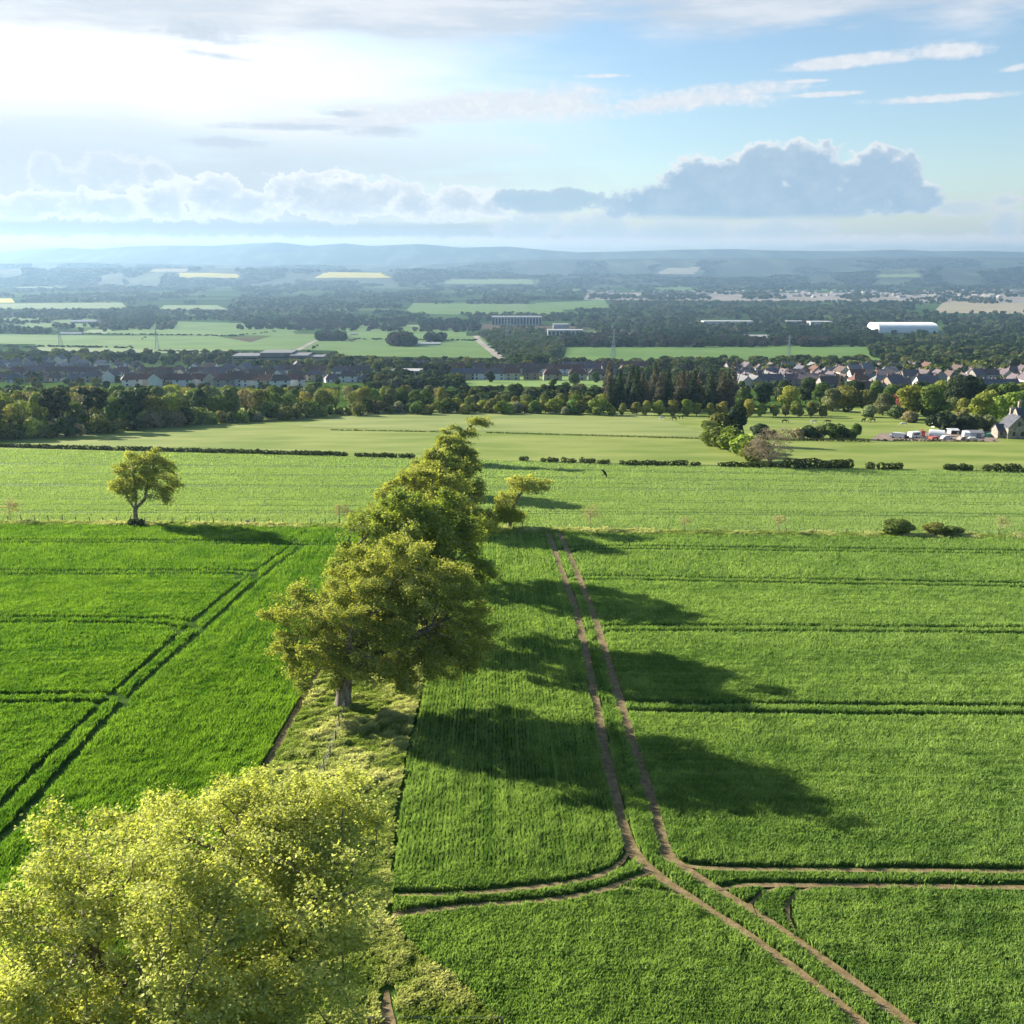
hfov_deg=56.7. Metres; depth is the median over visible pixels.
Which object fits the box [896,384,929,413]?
broadleaf tree
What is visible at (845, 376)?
house
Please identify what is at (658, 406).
broadleaf tree
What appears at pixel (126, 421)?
bush
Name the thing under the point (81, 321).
barn
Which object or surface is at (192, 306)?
field
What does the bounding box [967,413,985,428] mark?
bush
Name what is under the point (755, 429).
bush
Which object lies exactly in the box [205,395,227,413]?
broadleaf tree
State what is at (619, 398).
conifer tree
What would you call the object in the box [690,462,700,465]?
hedge
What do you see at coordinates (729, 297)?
field
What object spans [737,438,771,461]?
bush
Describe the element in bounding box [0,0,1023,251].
sky
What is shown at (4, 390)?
broadleaf tree
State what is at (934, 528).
bush
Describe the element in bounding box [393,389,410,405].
broadleaf tree
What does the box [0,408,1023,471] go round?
field
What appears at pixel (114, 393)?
broadleaf tree
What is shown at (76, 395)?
broadleaf tree
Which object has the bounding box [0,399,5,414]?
broadleaf tree
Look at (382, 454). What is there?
hedge
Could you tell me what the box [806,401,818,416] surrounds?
broadleaf tree
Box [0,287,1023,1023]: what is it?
ground
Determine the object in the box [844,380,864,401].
broadleaf tree
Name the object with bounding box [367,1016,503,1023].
wire fence
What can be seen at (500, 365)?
terraced house
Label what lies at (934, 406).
broadleaf tree
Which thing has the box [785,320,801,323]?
long building
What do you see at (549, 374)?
house
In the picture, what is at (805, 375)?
terraced house
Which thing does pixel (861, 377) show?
house
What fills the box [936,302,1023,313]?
field
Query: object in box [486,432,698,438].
hedge
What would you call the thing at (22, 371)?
house
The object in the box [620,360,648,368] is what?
terraced house
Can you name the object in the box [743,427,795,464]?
bare tree
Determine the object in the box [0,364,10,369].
house
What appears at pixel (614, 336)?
pylon
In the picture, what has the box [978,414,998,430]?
bush
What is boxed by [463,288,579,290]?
field
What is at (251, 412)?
bush
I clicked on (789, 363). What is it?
house
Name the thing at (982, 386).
broadleaf tree
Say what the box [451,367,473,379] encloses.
terraced house
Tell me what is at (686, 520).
sapling
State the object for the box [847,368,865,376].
house
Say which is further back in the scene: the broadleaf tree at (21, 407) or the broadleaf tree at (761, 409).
the broadleaf tree at (761, 409)
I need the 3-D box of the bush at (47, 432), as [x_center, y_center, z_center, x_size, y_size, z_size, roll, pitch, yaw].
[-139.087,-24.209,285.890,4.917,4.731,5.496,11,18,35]
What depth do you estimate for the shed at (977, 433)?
288.80 m
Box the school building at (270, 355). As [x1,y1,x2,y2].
[231,350,326,362]
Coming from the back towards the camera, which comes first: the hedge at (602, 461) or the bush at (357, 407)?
the bush at (357, 407)
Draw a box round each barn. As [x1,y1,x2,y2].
[59,332,83,334]
[70,320,98,322]
[383,368,422,375]
[416,342,440,344]
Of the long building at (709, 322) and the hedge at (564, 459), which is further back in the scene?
the long building at (709, 322)
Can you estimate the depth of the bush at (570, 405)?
374.42 m
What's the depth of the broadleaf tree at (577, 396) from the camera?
385.79 m
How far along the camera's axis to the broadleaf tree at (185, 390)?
395.88 m
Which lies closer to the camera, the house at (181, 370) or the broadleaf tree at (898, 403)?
the broadleaf tree at (898, 403)
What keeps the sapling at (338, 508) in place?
on the field at (651, 490)
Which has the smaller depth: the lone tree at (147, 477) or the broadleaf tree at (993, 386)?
the lone tree at (147, 477)
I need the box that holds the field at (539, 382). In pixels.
[466,376,605,386]
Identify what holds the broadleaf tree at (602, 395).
on the ground at (220, 295)
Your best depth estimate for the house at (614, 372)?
673.93 m
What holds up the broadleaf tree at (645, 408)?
on the ground at (220, 295)
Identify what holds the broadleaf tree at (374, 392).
on the ground at (220, 295)
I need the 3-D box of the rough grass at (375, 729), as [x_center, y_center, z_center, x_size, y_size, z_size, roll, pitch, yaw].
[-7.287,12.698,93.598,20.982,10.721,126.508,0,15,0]
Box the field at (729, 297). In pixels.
[584,293,783,300]
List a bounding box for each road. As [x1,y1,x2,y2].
[296,340,317,349]
[473,336,504,358]
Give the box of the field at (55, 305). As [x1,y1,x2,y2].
[0,303,124,308]
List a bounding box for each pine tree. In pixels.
[38,388,62,421]
[51,387,71,423]
[75,387,96,417]
[90,387,108,416]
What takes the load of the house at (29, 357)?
on the ground at (220, 295)
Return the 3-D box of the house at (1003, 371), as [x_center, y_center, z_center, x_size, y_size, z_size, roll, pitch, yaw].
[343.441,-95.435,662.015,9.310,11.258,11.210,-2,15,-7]
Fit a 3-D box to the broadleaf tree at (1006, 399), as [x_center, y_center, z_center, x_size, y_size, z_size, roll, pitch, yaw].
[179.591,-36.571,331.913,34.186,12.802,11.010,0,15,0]
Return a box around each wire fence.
[7,515,339,522]
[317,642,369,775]
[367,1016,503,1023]
[522,523,1008,534]
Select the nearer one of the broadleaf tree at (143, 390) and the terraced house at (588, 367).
the broadleaf tree at (143, 390)
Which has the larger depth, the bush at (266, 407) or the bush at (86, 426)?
the bush at (266, 407)
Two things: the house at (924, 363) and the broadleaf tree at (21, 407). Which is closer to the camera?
the broadleaf tree at (21, 407)
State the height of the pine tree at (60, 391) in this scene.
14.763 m
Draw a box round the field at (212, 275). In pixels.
[177,273,239,277]
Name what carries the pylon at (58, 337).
on the field at (210, 342)
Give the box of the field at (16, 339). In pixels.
[0,334,118,344]
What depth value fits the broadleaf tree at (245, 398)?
354.10 m
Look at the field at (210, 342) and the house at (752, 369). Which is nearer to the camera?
the house at (752, 369)
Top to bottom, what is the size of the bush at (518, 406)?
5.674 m
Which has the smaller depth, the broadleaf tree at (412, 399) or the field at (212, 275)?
the broadleaf tree at (412, 399)
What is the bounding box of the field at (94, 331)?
[83,330,167,332]
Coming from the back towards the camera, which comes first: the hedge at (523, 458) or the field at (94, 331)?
the field at (94, 331)
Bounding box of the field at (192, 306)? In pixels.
[160,305,225,308]
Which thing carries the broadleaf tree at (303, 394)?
on the ground at (220, 295)
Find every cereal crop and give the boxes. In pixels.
[0,523,384,1018]
[390,530,1023,1023]
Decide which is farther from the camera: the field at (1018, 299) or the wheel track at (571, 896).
the field at (1018, 299)
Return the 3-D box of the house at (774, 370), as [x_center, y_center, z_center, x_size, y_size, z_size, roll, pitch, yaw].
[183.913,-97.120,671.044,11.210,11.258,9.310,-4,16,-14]
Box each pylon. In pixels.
[55,327,62,346]
[153,328,159,350]
[610,331,615,357]
[786,335,791,355]
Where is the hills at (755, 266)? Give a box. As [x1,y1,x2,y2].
[0,257,1023,275]
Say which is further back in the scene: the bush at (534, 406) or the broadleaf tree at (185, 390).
the broadleaf tree at (185, 390)
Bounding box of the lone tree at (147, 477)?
[105,446,184,518]
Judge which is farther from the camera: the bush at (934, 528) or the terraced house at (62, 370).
the terraced house at (62, 370)
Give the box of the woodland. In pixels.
[0,258,1023,402]
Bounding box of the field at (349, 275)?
[315,272,390,277]
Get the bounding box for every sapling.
[0,497,22,519]
[332,503,348,518]
[340,505,355,517]
[581,503,602,521]
[680,516,692,531]
[773,514,791,530]
[992,515,1013,533]
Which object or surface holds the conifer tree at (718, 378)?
on the ground at (220, 295)
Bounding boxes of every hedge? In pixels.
[0,442,114,449]
[114,445,347,455]
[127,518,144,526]
[331,429,437,431]
[354,452,396,457]
[398,453,414,457]
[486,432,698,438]
[518,456,528,460]
[540,456,558,461]
[560,457,576,462]
[578,457,595,462]
[596,459,610,464]
[619,459,688,465]
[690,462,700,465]
[717,461,784,467]
[763,437,869,441]
[782,457,854,468]
[865,462,903,469]
[877,439,996,441]
[943,463,976,470]
[981,463,1021,471]
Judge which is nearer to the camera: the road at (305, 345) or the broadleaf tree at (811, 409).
the broadleaf tree at (811, 409)
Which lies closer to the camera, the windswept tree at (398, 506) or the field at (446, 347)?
the windswept tree at (398, 506)
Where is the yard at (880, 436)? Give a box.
[870,430,998,441]
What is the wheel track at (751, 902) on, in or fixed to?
on the ground at (220, 295)
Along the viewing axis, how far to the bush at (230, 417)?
335.45 m
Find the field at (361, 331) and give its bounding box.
[339,326,465,338]
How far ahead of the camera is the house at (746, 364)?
799.77 m
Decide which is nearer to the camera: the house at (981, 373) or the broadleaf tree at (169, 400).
the broadleaf tree at (169, 400)
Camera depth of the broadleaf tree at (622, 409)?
372.21 m
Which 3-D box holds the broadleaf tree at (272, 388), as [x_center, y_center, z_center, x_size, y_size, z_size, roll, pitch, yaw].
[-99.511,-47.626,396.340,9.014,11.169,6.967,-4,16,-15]
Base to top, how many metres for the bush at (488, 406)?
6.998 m
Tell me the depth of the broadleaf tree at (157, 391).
351.12 m
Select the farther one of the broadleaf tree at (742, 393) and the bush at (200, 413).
the broadleaf tree at (742, 393)
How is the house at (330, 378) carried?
on the ground at (220, 295)
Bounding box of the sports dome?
[867,322,937,332]
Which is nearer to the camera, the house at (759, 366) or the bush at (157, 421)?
the bush at (157, 421)
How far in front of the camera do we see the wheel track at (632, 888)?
51.45 m
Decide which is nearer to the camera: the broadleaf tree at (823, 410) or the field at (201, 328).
the broadleaf tree at (823, 410)
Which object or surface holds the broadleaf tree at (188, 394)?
on the ground at (220, 295)
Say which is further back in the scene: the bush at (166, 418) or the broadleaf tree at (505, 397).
the broadleaf tree at (505, 397)
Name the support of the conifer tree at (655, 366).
on the ground at (220, 295)
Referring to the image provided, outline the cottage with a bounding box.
[911,373,939,385]
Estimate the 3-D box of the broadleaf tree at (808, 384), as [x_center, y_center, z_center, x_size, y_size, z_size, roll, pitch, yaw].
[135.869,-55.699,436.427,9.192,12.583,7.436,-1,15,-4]
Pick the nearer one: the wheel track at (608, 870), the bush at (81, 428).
the wheel track at (608, 870)
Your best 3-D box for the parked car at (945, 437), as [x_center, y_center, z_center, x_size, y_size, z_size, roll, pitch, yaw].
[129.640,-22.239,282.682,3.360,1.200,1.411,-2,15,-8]
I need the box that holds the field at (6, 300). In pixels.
[0,298,14,302]
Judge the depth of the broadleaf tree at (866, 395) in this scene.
383.26 m
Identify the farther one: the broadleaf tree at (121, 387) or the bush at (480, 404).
the broadleaf tree at (121, 387)
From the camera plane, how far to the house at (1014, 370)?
732.62 m
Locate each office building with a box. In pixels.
[492,316,541,324]
[547,329,582,336]
[553,323,568,328]
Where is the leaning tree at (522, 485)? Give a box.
[493,473,556,526]
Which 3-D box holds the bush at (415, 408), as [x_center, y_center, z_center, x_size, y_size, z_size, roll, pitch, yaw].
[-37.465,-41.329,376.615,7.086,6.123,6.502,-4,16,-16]
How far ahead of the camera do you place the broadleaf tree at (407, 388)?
464.44 m
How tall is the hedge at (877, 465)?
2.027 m
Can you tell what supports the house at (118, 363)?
on the ground at (220, 295)
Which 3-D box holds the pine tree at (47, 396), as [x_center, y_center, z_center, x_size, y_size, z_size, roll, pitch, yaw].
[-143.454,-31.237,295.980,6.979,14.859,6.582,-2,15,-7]
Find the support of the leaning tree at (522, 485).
on the field at (651, 490)
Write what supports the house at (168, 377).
on the ground at (220, 295)
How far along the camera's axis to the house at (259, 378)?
586.99 m
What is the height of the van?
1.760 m
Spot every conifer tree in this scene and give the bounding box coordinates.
[601,361,612,392]
[603,367,614,394]
[605,380,615,410]
[611,368,627,410]
[623,365,635,401]
[627,366,644,409]
[640,374,648,392]
[640,379,651,410]
[648,362,658,391]
[648,368,657,402]
[651,372,666,409]
[660,373,673,410]
[664,367,673,396]
[672,371,681,403]
[673,371,679,392]
[674,371,688,410]
[683,371,692,393]
[687,370,702,409]
[691,363,701,394]
[695,372,704,401]
[701,372,717,409]
[702,363,716,392]
[714,371,730,410]
[715,369,721,388]
[715,376,721,394]
[724,379,735,410]
[726,361,741,397]
[727,371,734,395]
[836,375,843,388]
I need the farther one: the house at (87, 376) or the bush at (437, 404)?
the house at (87, 376)
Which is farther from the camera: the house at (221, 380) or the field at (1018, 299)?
the field at (1018, 299)
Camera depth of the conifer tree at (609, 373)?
427.34 m
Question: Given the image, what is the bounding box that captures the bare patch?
[392,903,427,919]
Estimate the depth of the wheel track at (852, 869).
53.29 m
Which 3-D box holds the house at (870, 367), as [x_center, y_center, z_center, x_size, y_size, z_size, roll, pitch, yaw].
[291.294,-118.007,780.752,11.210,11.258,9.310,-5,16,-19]
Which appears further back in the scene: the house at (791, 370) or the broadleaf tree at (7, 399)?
the house at (791, 370)
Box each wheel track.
[184,601,357,906]
[381,990,395,1023]
[391,847,631,895]
[393,872,651,917]
[547,532,868,1023]
[557,532,916,1023]
[604,887,676,895]
[662,856,1023,872]
[717,883,1023,889]
[748,887,778,915]
[784,887,810,930]
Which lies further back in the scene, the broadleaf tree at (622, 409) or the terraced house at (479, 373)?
the terraced house at (479, 373)
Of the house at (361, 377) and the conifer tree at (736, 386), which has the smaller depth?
the conifer tree at (736, 386)
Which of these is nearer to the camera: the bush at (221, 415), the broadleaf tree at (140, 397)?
the broadleaf tree at (140, 397)
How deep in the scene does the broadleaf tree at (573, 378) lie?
618.54 m
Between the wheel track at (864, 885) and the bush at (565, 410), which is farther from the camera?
the bush at (565, 410)
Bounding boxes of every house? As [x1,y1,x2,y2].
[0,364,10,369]
[0,371,7,381]
[1,359,10,366]
[5,373,24,382]
[8,361,23,367]
[10,357,21,362]
[10,366,28,376]
[21,364,50,372]
[22,354,33,363]
[24,360,37,365]
[24,369,47,381]
[38,355,50,364]
[42,361,58,365]
[45,364,77,376]
[48,372,65,380]
[54,354,66,363]
[59,362,73,365]
[66,372,82,381]
[67,365,101,375]
[69,354,80,363]
[74,359,91,365]
[78,362,93,366]
[82,369,102,382]
[93,359,110,366]
[97,364,110,370]
[102,367,121,382]
[113,360,126,367]
[116,366,133,374]
[121,372,142,386]
[122,371,136,376]
[128,361,141,367]
[138,371,150,385]
[140,366,174,373]
[147,370,163,386]
[157,368,174,374]
[163,372,176,383]
[172,372,195,386]
[174,364,186,371]
[176,367,185,373]
[187,365,201,374]
[188,361,201,368]
[192,372,205,385]
[196,366,208,374]
[202,365,233,372]
[203,361,219,366]
[203,369,217,385]
[213,372,234,386]
[223,363,236,370]
[228,370,246,386]
[236,361,251,369]
[240,372,257,386]
[246,365,262,371]
[249,367,266,374]
[253,373,272,386]
[268,368,276,373]
[269,373,290,386]
[272,367,285,374]
[274,364,284,370]
[285,363,299,373]
[287,368,306,380]
[287,372,304,385]
[296,364,326,374]
[306,368,324,380]
[324,372,338,382]
[330,365,348,373]
[338,369,358,382]
[340,364,370,372]
[358,373,369,382]
[451,361,465,367]
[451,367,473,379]
[471,361,485,367]
[473,366,505,379]
[490,362,519,367]
[504,366,519,379]
[519,361,533,374]
[523,365,539,379]
[534,362,558,373]
[543,367,561,379]
[553,363,582,374]
[562,360,590,363]
[568,367,586,379]
[575,362,601,373]
[586,360,613,362]
[588,368,604,379]
[601,362,616,370]
[610,367,624,378]
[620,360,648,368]
[724,361,739,368]
[732,372,753,387]
[736,368,751,373]
[740,361,753,368]
[741,366,756,371]
[743,371,764,381]
[744,372,782,384]
[753,363,761,370]
[762,367,778,372]
[764,370,786,379]
[777,367,788,372]
[781,361,794,364]
[783,372,820,386]
[789,367,805,372]
[794,364,807,372]
[798,371,837,386]
[807,364,823,372]
[815,374,839,386]
[822,366,834,372]
[825,369,839,377]
[833,364,848,373]
[839,372,848,380]
[846,363,862,368]
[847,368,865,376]
[847,372,870,380]
[858,379,874,389]
[859,362,874,371]
[866,372,878,376]
[869,373,886,380]
[875,378,886,390]
[877,367,894,375]
[881,373,906,386]
[882,365,898,372]
[900,368,919,380]
[904,376,911,385]
[918,367,932,374]
[921,361,932,366]
[931,368,947,380]
[944,368,958,380]
[952,363,963,369]
[967,367,986,378]
[979,377,1019,384]
[984,367,997,378]
[991,400,1023,438]
[997,366,1011,378]
[1006,365,1018,373]
[1006,371,1018,378]
[1017,364,1023,374]
[1017,371,1023,381]
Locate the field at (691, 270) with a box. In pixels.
[656,267,700,273]
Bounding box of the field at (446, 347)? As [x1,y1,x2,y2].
[337,336,494,357]
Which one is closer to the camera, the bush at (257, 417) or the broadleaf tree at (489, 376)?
the bush at (257, 417)
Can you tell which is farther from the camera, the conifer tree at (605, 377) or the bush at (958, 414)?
the conifer tree at (605, 377)
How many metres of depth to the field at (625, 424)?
334.78 m
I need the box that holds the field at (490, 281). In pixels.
[444,279,532,283]
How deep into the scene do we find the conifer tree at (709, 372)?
473.92 m
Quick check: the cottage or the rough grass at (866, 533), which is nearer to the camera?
the rough grass at (866, 533)
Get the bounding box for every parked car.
[928,436,938,439]
[940,435,952,438]
[956,436,965,440]
[965,437,977,440]
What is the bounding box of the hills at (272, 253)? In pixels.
[0,242,1023,265]
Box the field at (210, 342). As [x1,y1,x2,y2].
[32,335,290,349]
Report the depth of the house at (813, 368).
719.57 m
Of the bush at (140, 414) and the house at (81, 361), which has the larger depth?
the house at (81, 361)
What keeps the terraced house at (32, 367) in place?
on the ground at (220, 295)
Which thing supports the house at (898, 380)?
on the ground at (220, 295)
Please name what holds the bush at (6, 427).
on the ground at (220, 295)
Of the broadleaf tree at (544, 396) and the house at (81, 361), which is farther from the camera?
the house at (81, 361)
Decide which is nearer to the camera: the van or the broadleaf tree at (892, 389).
the van
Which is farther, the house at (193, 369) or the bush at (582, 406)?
the house at (193, 369)
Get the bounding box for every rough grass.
[0,518,1023,538]
[150,518,498,1023]
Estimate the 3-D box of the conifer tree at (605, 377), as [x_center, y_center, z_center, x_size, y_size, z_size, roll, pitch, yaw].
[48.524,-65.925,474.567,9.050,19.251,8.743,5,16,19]
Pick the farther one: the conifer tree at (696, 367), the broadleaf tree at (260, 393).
the conifer tree at (696, 367)
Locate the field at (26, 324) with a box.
[1,317,98,326]
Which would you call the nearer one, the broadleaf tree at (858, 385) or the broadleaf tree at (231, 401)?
the broadleaf tree at (231, 401)
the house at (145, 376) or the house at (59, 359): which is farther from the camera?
the house at (59, 359)
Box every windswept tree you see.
[0,747,406,1023]
[254,531,507,706]
[321,485,502,619]
[363,458,506,556]
[402,445,489,510]
[421,434,482,477]
[435,416,494,447]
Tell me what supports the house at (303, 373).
on the ground at (220, 295)
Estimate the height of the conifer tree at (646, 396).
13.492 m
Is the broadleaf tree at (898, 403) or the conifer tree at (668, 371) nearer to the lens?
the broadleaf tree at (898, 403)
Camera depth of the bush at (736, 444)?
240.62 m
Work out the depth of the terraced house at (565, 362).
825.60 m
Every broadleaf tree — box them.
[0,388,10,394]
[0,393,16,422]
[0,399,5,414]
[1,404,16,422]
[2,369,10,375]
[6,389,28,402]
[8,399,31,424]
[10,390,27,423]
[21,390,34,408]
[22,386,40,396]
[26,392,48,423]
[29,372,36,379]
[32,392,63,423]
[34,372,43,381]
[54,392,70,416]
[64,401,90,425]
[69,385,91,415]
[70,392,95,413]
[90,388,107,417]
[103,396,129,420]
[107,386,118,398]
[109,390,124,408]
[113,390,138,426]
[114,385,124,390]
[128,386,150,409]
[129,391,148,419]
[141,396,165,424]
[150,386,166,411]
[160,392,179,411]
[161,384,180,393]
[168,390,188,408]
[177,398,189,408]
[180,387,190,394]
[185,388,196,408]
[189,389,207,412]
[202,386,221,410]
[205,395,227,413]
[220,389,239,412]
[225,386,241,408]
[237,388,254,411]
[247,389,271,411]
[263,385,283,401]
[266,392,283,405]
[279,392,298,406]
[288,389,300,402]
[296,391,310,400]
[301,385,316,400]
[312,389,332,407]
[329,389,340,408]
[342,385,353,401]
[346,390,358,403]
[354,387,373,411]
[368,388,383,402]
[379,386,387,397]
[382,388,397,405]
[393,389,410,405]
[401,385,413,396]
[408,390,420,404]
[419,373,427,379]
[420,388,433,406]
[424,385,434,399]
[432,388,441,397]
[435,387,446,401]
[464,395,470,405]
[470,395,475,402]
[479,394,488,402]
[485,370,494,381]
[495,394,500,401]
[500,394,509,402]
[511,395,518,404]
[519,394,532,403]
[539,393,549,411]
[548,378,556,384]
[558,393,567,406]
[567,393,581,401]
[568,372,579,383]
[583,395,593,402]
[591,371,599,381]
[598,393,608,412]
[618,403,626,414]
[630,402,641,414]
[640,400,651,414]
[652,400,665,414]
[666,400,678,414]
[681,399,693,415]
[692,403,701,415]
[698,420,722,445]
[704,402,715,415]
[708,412,730,440]
[716,401,727,413]
[724,405,747,433]
[734,388,753,405]
[738,381,744,387]
[744,398,755,415]
[753,382,772,403]
[755,403,767,415]
[770,404,779,416]
[774,380,791,404]
[777,385,800,404]
[782,404,790,416]
[790,400,800,414]
[793,403,804,416]
[797,377,816,403]
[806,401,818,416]
[811,382,829,404]
[818,405,827,415]
[821,388,847,410]
[835,385,861,411]
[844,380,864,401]
[848,423,861,438]
[859,389,877,407]
[870,380,884,399]
[872,393,895,414]
[878,384,899,402]
[894,394,909,407]
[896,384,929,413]
[913,381,930,390]
[916,384,951,419]
[928,380,950,399]
[939,374,979,406]
[946,397,958,412]
[953,398,971,413]
[968,393,994,416]
[975,376,987,392]
[979,391,1023,418]
[981,389,998,402]
[986,383,1011,408]
[992,382,1020,406]
[1016,382,1023,390]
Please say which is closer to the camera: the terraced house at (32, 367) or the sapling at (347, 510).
the sapling at (347, 510)
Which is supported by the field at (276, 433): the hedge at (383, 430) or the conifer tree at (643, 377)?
the hedge at (383, 430)
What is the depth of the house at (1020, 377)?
584.51 m
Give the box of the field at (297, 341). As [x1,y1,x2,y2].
[246,334,360,350]
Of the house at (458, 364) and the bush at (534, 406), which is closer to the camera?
the bush at (534, 406)
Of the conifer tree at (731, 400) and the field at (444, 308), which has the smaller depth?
the conifer tree at (731, 400)
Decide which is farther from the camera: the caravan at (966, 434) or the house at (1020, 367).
the house at (1020, 367)
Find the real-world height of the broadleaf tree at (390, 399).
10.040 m
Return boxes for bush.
[0,417,22,439]
[9,425,25,438]
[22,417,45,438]
[40,425,57,437]
[46,422,65,436]
[49,416,79,436]
[70,423,86,436]
[82,422,93,433]
[87,413,107,432]
[104,420,124,432]
[117,417,130,429]
[128,419,141,430]
[136,410,154,427]
[140,409,165,427]
[161,412,171,426]
[168,411,189,426]
[177,407,195,425]
[189,406,206,424]
[203,411,219,423]
[216,410,226,422]
[224,412,237,422]
[234,409,249,421]
[248,408,255,420]
[251,412,263,421]
[257,401,278,418]
[270,403,285,418]
[277,406,297,419]
[291,406,302,418]
[292,399,317,417]
[309,401,320,416]
[315,406,328,416]
[326,405,335,414]
[335,406,344,414]
[344,403,352,414]
[349,401,365,415]
[360,398,376,412]
[370,400,388,413]
[383,404,394,412]
[393,400,403,412]
[403,403,410,411]
[409,400,424,413]
[422,404,434,413]
[431,401,445,412]
[438,397,455,412]
[449,397,462,411]
[458,403,470,413]
[470,403,479,411]
[477,400,485,412]
[482,398,497,412]
[491,504,529,528]
[493,400,507,413]
[503,403,514,413]
[511,401,522,412]
[521,400,528,412]
[527,400,542,413]
[538,399,551,412]
[544,398,564,413]
[560,406,569,414]
[565,399,581,413]
[573,400,588,413]
[584,402,591,412]
[588,398,612,414]
[606,406,615,414]
[710,426,734,448]
[716,425,743,448]
[728,433,755,454]
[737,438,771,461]
[749,423,770,437]
[789,428,805,438]
[798,425,817,438]
[810,425,826,438]
[817,422,845,437]
[839,428,850,437]
[860,405,877,416]
[882,518,916,534]
[886,404,903,418]
[901,410,918,422]
[920,522,944,535]
[924,412,957,431]
[942,525,965,535]
[951,414,978,430]
[955,410,969,416]
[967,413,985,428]
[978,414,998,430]
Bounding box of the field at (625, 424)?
[298,411,700,436]
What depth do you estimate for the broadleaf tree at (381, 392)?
417.59 m
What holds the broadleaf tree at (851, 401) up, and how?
on the ground at (220, 295)
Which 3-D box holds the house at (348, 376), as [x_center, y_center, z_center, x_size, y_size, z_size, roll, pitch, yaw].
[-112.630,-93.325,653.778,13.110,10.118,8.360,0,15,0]
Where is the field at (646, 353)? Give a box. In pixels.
[564,345,879,360]
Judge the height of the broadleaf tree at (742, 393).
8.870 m
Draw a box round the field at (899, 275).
[876,274,919,277]
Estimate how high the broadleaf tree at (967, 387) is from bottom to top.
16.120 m
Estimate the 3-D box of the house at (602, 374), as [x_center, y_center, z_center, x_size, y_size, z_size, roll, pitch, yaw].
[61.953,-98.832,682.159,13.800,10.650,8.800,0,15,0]
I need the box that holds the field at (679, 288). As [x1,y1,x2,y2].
[656,287,862,290]
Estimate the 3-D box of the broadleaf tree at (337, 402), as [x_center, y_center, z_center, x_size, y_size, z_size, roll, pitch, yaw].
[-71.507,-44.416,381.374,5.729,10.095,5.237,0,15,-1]
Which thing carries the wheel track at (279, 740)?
on the ground at (220, 295)
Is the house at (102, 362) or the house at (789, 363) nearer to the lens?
the house at (789, 363)
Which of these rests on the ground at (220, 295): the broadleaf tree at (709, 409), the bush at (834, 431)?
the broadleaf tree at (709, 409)
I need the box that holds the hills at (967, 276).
[0,267,1023,286]
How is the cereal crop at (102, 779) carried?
on the ground at (220, 295)
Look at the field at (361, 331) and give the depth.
1973.38 m
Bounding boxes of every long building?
[701,320,753,324]
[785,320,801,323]
[807,321,832,325]
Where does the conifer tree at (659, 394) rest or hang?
on the ground at (220, 295)
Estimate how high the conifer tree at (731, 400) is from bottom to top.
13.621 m
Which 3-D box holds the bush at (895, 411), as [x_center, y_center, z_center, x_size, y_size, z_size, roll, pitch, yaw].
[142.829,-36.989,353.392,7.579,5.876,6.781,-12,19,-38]
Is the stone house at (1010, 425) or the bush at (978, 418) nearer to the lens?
the stone house at (1010, 425)
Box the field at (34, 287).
[16,287,62,287]
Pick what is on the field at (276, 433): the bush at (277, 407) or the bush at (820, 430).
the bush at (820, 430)
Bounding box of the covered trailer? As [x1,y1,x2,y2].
[929,429,944,436]
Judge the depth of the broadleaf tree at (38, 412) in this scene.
295.53 m
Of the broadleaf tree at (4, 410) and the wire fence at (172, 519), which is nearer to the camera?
the wire fence at (172, 519)
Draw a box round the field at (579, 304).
[532,300,608,310]
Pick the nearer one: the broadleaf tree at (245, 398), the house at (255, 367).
the broadleaf tree at (245, 398)
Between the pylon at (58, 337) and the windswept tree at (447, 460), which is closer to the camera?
the windswept tree at (447, 460)
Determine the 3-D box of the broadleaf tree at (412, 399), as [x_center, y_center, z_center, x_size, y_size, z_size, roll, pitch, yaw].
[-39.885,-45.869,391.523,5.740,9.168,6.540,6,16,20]
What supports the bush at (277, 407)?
on the ground at (220, 295)
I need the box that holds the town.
[587,289,1020,297]
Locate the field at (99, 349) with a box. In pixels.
[37,347,227,352]
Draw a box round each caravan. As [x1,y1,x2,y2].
[907,431,921,437]
[962,430,970,437]
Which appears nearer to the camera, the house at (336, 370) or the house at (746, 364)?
the house at (336, 370)
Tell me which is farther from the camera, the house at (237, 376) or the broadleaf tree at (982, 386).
the house at (237, 376)
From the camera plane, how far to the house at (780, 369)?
665.88 m
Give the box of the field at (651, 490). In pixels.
[0,450,1023,537]
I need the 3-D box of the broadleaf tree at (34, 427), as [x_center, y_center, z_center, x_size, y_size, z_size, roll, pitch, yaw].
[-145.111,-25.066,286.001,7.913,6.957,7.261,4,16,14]
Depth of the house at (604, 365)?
773.16 m
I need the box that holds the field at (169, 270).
[151,268,186,271]
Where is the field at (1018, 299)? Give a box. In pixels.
[784,292,1023,302]
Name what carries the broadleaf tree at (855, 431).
on the field at (276, 433)
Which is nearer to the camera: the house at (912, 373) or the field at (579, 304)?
the house at (912, 373)
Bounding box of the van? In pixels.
[889,432,904,437]
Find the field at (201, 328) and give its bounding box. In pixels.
[103,321,295,335]
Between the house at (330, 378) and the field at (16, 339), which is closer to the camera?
the house at (330, 378)
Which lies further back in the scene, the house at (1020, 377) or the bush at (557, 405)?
the house at (1020, 377)
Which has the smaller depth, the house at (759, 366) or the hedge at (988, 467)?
the hedge at (988, 467)
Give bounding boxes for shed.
[946,428,959,433]
[963,430,984,436]
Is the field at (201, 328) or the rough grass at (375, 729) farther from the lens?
the field at (201, 328)
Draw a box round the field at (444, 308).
[406,303,564,314]

